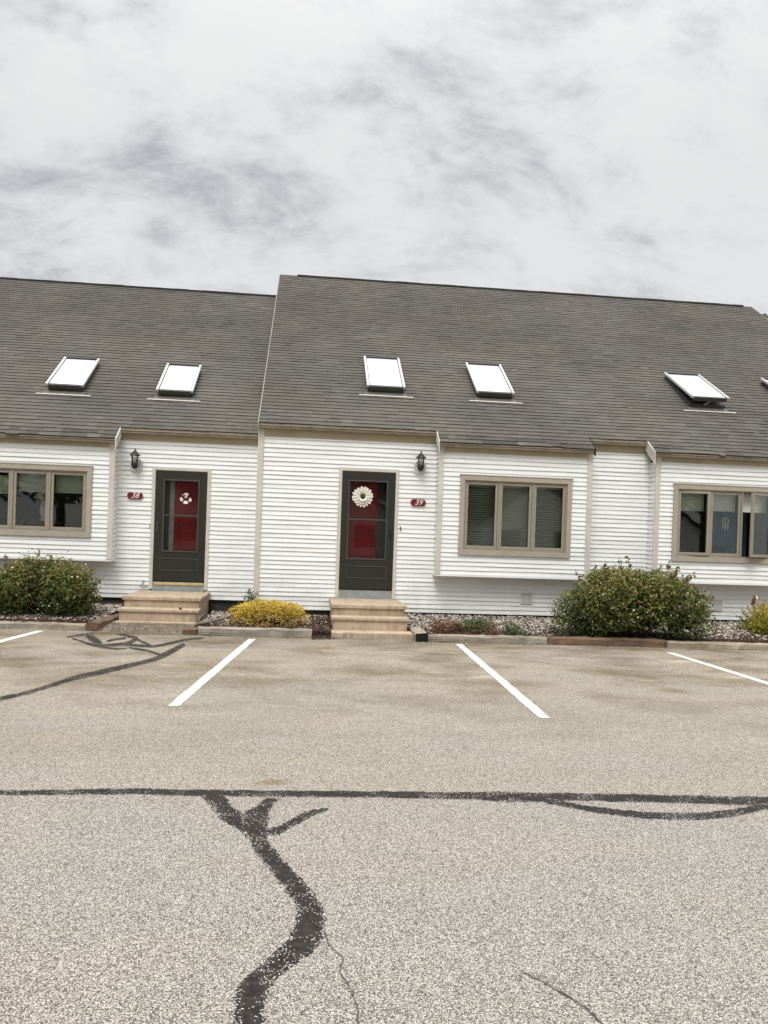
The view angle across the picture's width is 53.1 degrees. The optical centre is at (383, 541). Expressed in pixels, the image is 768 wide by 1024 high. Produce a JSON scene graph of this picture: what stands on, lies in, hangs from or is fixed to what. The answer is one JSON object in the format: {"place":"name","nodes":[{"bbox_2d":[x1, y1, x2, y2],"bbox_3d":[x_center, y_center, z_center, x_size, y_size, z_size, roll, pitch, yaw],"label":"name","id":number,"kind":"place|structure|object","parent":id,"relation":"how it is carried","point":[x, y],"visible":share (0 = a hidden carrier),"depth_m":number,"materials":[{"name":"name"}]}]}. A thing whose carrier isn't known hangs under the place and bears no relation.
{"place":"outdoors","nodes":[
{"label":"outdoors","id":0,"kind":"place"},
{"bbox_2d":[94,617,206,634],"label":"walkway","id":1,"kind":"structure","parent":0,"point":[111,630],"depth_m":11.05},
{"bbox_2d":[189,613,232,626],"bbox_3d":[-2.526,1.173,11.124,0.756,0.256,0.166,2,0,-33],"label":"driftwood","id":2,"kind":"object","parent":1,"relation":"on","point":[197,623],"visible":0.89,"depth_m":11.11,"materials":[{"name":"grey wood"}]},
{"bbox_2d":[0,595,767,1023],"bbox_3d":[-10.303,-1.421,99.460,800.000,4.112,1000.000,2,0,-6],"label":"parking lot","id":3,"kind":"structure","parent":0,"point":[194,829],"depth_m":3.61,"materials":[{"name":"grey asphalt"}]},
{"bbox_2d":[86,613,118,630],"bbox_3d":[-4.138,1.212,11.520,0.170,0.166,1.370,2,0,-1],"label":"landscape timber","id":4,"kind":"object","parent":3,"relation":"on","point":[95,625],"visible":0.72,"depth_m":11.02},
{"bbox_2d":[0,277,275,614],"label":"townhouse","id":5,"kind":"structure","parent":3,"relation":"on","point":[99,383],"depth_m":13.22,"materials":[{"name":"white plastic"}]},
{"bbox_2d":[16,520,69,560],"bbox_3d":[-5.910,0.197,13.228,0.800,1.097,0.430,2,0,-6],"label":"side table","id":6,"kind":"object","parent":5,"relation":"on","point":[24,522],"visible":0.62,"depth_m":13.02,"materials":[{"name":"black"}]},
{"bbox_2d":[33,492,54,520],"bbox_3d":[-5.850,-0.657,13.212,0.356,0.610,0.356,2,0,-6],"label":"table lamp","id":7,"kind":"object","parent":6,"relation":"on","point":[39,495],"visible":0.62,"depth_m":13.16,"materials":[{"name":"beige fabric"}]},
{"bbox_2d":[0,462,93,537],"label":"window","id":8,"kind":"structure","parent":5,"relation":"in","point":[33,477],"depth_m":12.61,"materials":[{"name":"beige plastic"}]},
{"bbox_2d":[127,492,142,498],"bbox_3d":[-4.213,-0.775,12.998,0.256,0.111,0.038,2,0,-6],"label":"number plaque","id":9,"kind":"object","parent":5,"relation":"attached to","point":[134,495],"visible":1,"depth_m":12.98,"materials":[{"name":"red ceramic"}]},
{"bbox_2d":[129,448,141,471],"bbox_3d":[-4.184,-1.372,12.907,0.200,0.395,0.215,2,0,-6],"label":"wall lantern","id":10,"kind":"object","parent":5,"relation":"attached to","point":[135,465],"depth_m":12.91,"materials":[{"name":"black plastic"}]},
{"bbox_2d":[152,470,207,582],"bbox_3d":[-3.470,-0.251,13.053,0.855,1.895,0.103,2,0,-6],"label":"storm door","id":11,"kind":"structure","parent":5,"relation":"in","point":[168,566],"depth_m":13.06,"materials":[{"name":"brown metal"}]},
{"bbox_2d":[180,493,191,503],"bbox_3d":[-3.367,-0.731,13.044,0.196,0.188,0.040,2,0,-6],"label":"door ornament","id":12,"kind":"object","parent":5,"relation":"attached to","point":[185,502],"depth_m":13.05,"materials":[{"name":"beige fabric"}]},
{"bbox_2d":[173,476,207,567],"bbox_3d":[-3.324,-0.267,13.221,0.570,1.893,0.100,2,0,-6],"label":"front door","id":13,"kind":"structure","parent":5,"relation":"in","point":[185,527],"depth_m":13.22,"materials":[{"name":"red paint"}]},
{"bbox_2d":[114,590,209,623],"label":"front steps","id":14,"kind":"structure","parent":3,"relation":"on","point":[152,607],"depth_m":11.82,"materials":[{"name":"beige concrete"}]},
{"bbox_2d":[183,627,197,634],"bbox_3d":[-2.736,1.280,10.876,0.214,0.133,0.166,2,0,0],"label":"landscape timber","id":15,"kind":"object","parent":3,"relation":"on","point":[190,630],"visible":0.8,"depth_m":10.80,"materials":[{"name":"brown wood"}]},
{"bbox_2d":[197,626,311,637],"bbox_3d":[-1.828,1.298,10.910,1.604,0.157,0.165,2,0,-6],"label":"landscape timber","id":16,"kind":"object","parent":3,"relation":"on","point":[257,632],"visible":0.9,"depth_m":10.84,"materials":[{"name":"beige wood"}]},
{"bbox_2d":[6,622,706,649],"bbox_3d":[-0.688,1.345,11.001,10.992,0.082,1.326,2,0,-2],"label":"loose grit","id":17,"kind":"object","parent":3,"relation":"on","point":[150,624],"visible":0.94,"depth_m":10.94,"materials":[{"name":"grey gravel"}]},
{"bbox_2d":[329,598,412,639],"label":"front steps","id":18,"kind":"structure","parent":3,"relation":"on","point":[368,618],"depth_m":11.44,"materials":[{"name":"beige concrete"}]},
{"bbox_2d":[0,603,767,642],"bbox_3d":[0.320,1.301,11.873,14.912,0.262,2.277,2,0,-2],"label":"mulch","id":19,"kind":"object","parent":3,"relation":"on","point":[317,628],"visible":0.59,"depth_m":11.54,"materials":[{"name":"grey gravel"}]},
{"bbox_2d":[464,622,500,634],"bbox_3d":[1.442,1.303,11.240,0.597,0.244,0.210,2,0,-6],"label":"creeping plant","id":20,"kind":"object","parent":19,"relation":"on","point":[488,632],"visible":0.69,"depth_m":11.23,"materials":[{"name":"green plant"}]},
{"bbox_2d":[410,627,427,641],"bbox_3d":[0.501,1.372,11.218,0.189,0.165,0.725,2,0,-5],"label":"landscape timber","id":21,"kind":"object","parent":3,"relation":"on","point":[420,634],"visible":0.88,"depth_m":10.87,"materials":[{"name":"beige wood"}]},
{"bbox_2d":[428,634,546,644],"bbox_3d":[1.484,1.415,11.035,1.739,0.147,0.168,2,0,-5],"label":"landscape timber","id":22,"kind":"object","parent":3,"relation":"on","point":[483,638],"visible":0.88,"depth_m":10.97,"materials":[{"name":"grey wood"}]},
{"bbox_2d":[253,274,767,621],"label":"townhouse","id":23,"kind":"structure","parent":3,"relation":"on","point":[556,438],"depth_m":13.38,"materials":[{"name":"white plastic"}]},
{"bbox_2d":[339,474,377,566],"bbox_3d":[-0.445,-0.202,13.017,0.625,1.990,0.100,2,0,-6],"label":"front door","id":24,"kind":"structure","parent":23,"relation":"in","point":[361,533],"depth_m":13.03,"materials":[{"name":"red paint"}]},
{"bbox_2d":[352,486,372,506],"bbox_3d":[-0.357,-0.747,12.836,0.362,0.355,0.066,2,0,-6],"label":"flower wreath","id":25,"kind":"object","parent":23,"relation":"attached to","point":[361,496],"visible":1,"depth_m":12.84,"materials":[{"name":"beige fabric"}]},
{"bbox_2d":[339,471,395,590],"bbox_3d":[-0.276,-0.175,12.883,0.895,1.992,0.103,2,0,-6],"label":"storm door","id":26,"kind":"structure","parent":23,"relation":"in","point":[354,573],"depth_m":12.90,"materials":[{"name":"brown metal"}]},
{"bbox_2d":[411,499,425,505],"bbox_3d":[0.578,-0.658,12.993,0.256,0.111,0.038,2,0,-6],"label":"number plaque","id":27,"kind":"object","parent":23,"relation":"attached to","point":[418,502],"visible":1,"depth_m":12.98,"materials":[{"name":"red ceramic"}]},
{"bbox_2d":[414,451,425,474],"bbox_3d":[0.618,-1.329,12.903,0.200,0.395,0.215,2,0,-6],"label":"wall lantern","id":28,"kind":"object","parent":23,"relation":"attached to","point":[419,467],"depth_m":12.93,"materials":[{"name":"black plastic"}]},
{"bbox_2d":[458,474,573,557],"bbox_3d":[2.199,-0.421,12.980,1.944,1.344,0.237,2,0,-6],"label":"window","id":29,"kind":"structure","parent":23,"relation":"in","point":[499,483],"depth_m":12.97,"materials":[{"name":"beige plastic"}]},
{"bbox_2d":[671,483,767,563],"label":"window","id":30,"kind":"structure","parent":23,"relation":"in","point":[750,499],"depth_m":13.27,"materials":[{"name":"beige plastic"}]},
{"bbox_2d":[722,518,728,529],"bbox_3d":[5.935,-0.332,13.347,0.129,0.350,0.015,2,0,-6],"label":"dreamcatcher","id":31,"kind":"object","parent":23,"relation":"hanging from","point":[725,522],"visible":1,"depth_m":13.35},
{"bbox_2d":[545,636,664,647],"bbox_3d":[3.210,1.469,11.159,1.741,0.155,0.175,2,0,-4],"label":"landscape timber","id":32,"kind":"object","parent":3,"relation":"on","point":[610,641],"visible":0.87,"depth_m":11.09,"materials":[{"name":"brown wood"}]},
{"bbox_2d":[665,640,767,650],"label":"landscape timber","id":33,"kind":"object","parent":3,"relation":"on","point":[713,645],"visible":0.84,"depth_m":11.14,"materials":[{"name":"grey wood"}]},
{"bbox_2d":[0,0,767,318],"label":"sky","id":34,"kind":"structure","parent":0,"point":[619,148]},
{"bbox_2d":[0,602,767,642],"bbox_3d":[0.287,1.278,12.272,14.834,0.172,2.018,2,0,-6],"label":"gravel","id":35,"kind":"structure","parent":0,"point":[732,628],"depth_m":12.43,"materials":[{"name":"grey gravel"}]},
{"bbox_2d":[0,621,49,628],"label":"landscape timber","id":36,"kind":"object","parent":35,"relation":"on","point":[26,625],"visible":0.85,"depth_m":10.91,"materials":[{"name":"beige wood"}]},
{"bbox_2d":[0,549,106,617],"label":"flowering shrub","id":37,"kind":"object","parent":35,"relation":"on","point":[49,588],"visible":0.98,"depth_m":11.58,"materials":[{"name":"green plant"}]},
{"bbox_2d":[48,622,85,629],"bbox_3d":[-4.506,1.224,10.993,0.544,0.122,0.164,2,0,1],"label":"landscape timber","id":38,"kind":"object","parent":35,"relation":"on","point":[67,626],"visible":0.8,"depth_m":10.92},
{"bbox_2d":[243,588,261,618],"bbox_3d":[-2.110,1.029,12.256,0.348,0.571,0.233,2,0,31],"label":"shrub","id":39,"kind":"object","parent":35,"relation":"on","point":[251,597],"visible":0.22,"depth_m":12.26,"materials":[{"name":"green plant"}]},
{"bbox_2d":[222,597,314,627],"bbox_3d":[-1.746,1.094,11.678,1.404,0.484,1.055,2,0,-6],"label":"shrub","id":40,"kind":"object","parent":35,"relation":"on","point":[280,609],"visible":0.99,"depth_m":11.48,"materials":[{"name":"yellow plant"}]},
{"bbox_2d":[425,618,463,633],"bbox_3d":[0.978,1.276,11.460,0.664,0.271,0.446,2,0,-20],"label":"creeping plant","id":41,"kind":"object","parent":35,"relation":"on","point":[451,627],"visible":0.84,"depth_m":11.40,"materials":[{"name":"brown plant"}]},
{"bbox_2d":[454,615,499,634],"bbox_3d":[1.394,1.254,11.564,0.739,0.346,0.453,2,0,-6],"label":"creeping plant","id":42,"kind":"object","parent":35,"relation":"on","point":[478,623],"visible":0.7,"depth_m":11.46,"materials":[{"name":"green plant"}]},
{"bbox_2d":[499,621,529,635],"bbox_3d":[1.926,1.308,11.429,0.467,0.261,0.360,2,0,28],"label":"creeping plant","id":43,"kind":"object","parent":35,"relation":"on","point":[514,631],"visible":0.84,"depth_m":11.39,"materials":[{"name":"green plant"}]},
{"bbox_2d":[546,556,717,640],"bbox_3d":[3.722,0.872,11.700,2.581,1.299,1.622,2,0,-6],"label":"flowering shrub","id":44,"kind":"object","parent":35,"relation":"on","point":[613,598],"visible":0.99,"depth_m":11.33,"materials":[{"name":"green plant"}]},
{"bbox_2d":[734,596,767,635],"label":"shrub","id":45,"kind":"object","parent":35,"relation":"on","point":[759,619],"visible":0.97,"depth_m":12.52,"materials":[{"name":"yellow plant"}]},
{"bbox_2d":[751,595,757,622],"bbox_3d":[6.271,1.232,13.026,0.110,0.659,0.074,2,0,18],"label":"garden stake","id":46,"kind":"object","parent":35,"relation":"on","point":[754,598],"visible":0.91,"depth_m":13.00,"materials":[{"name":"white metal"}]}
]}

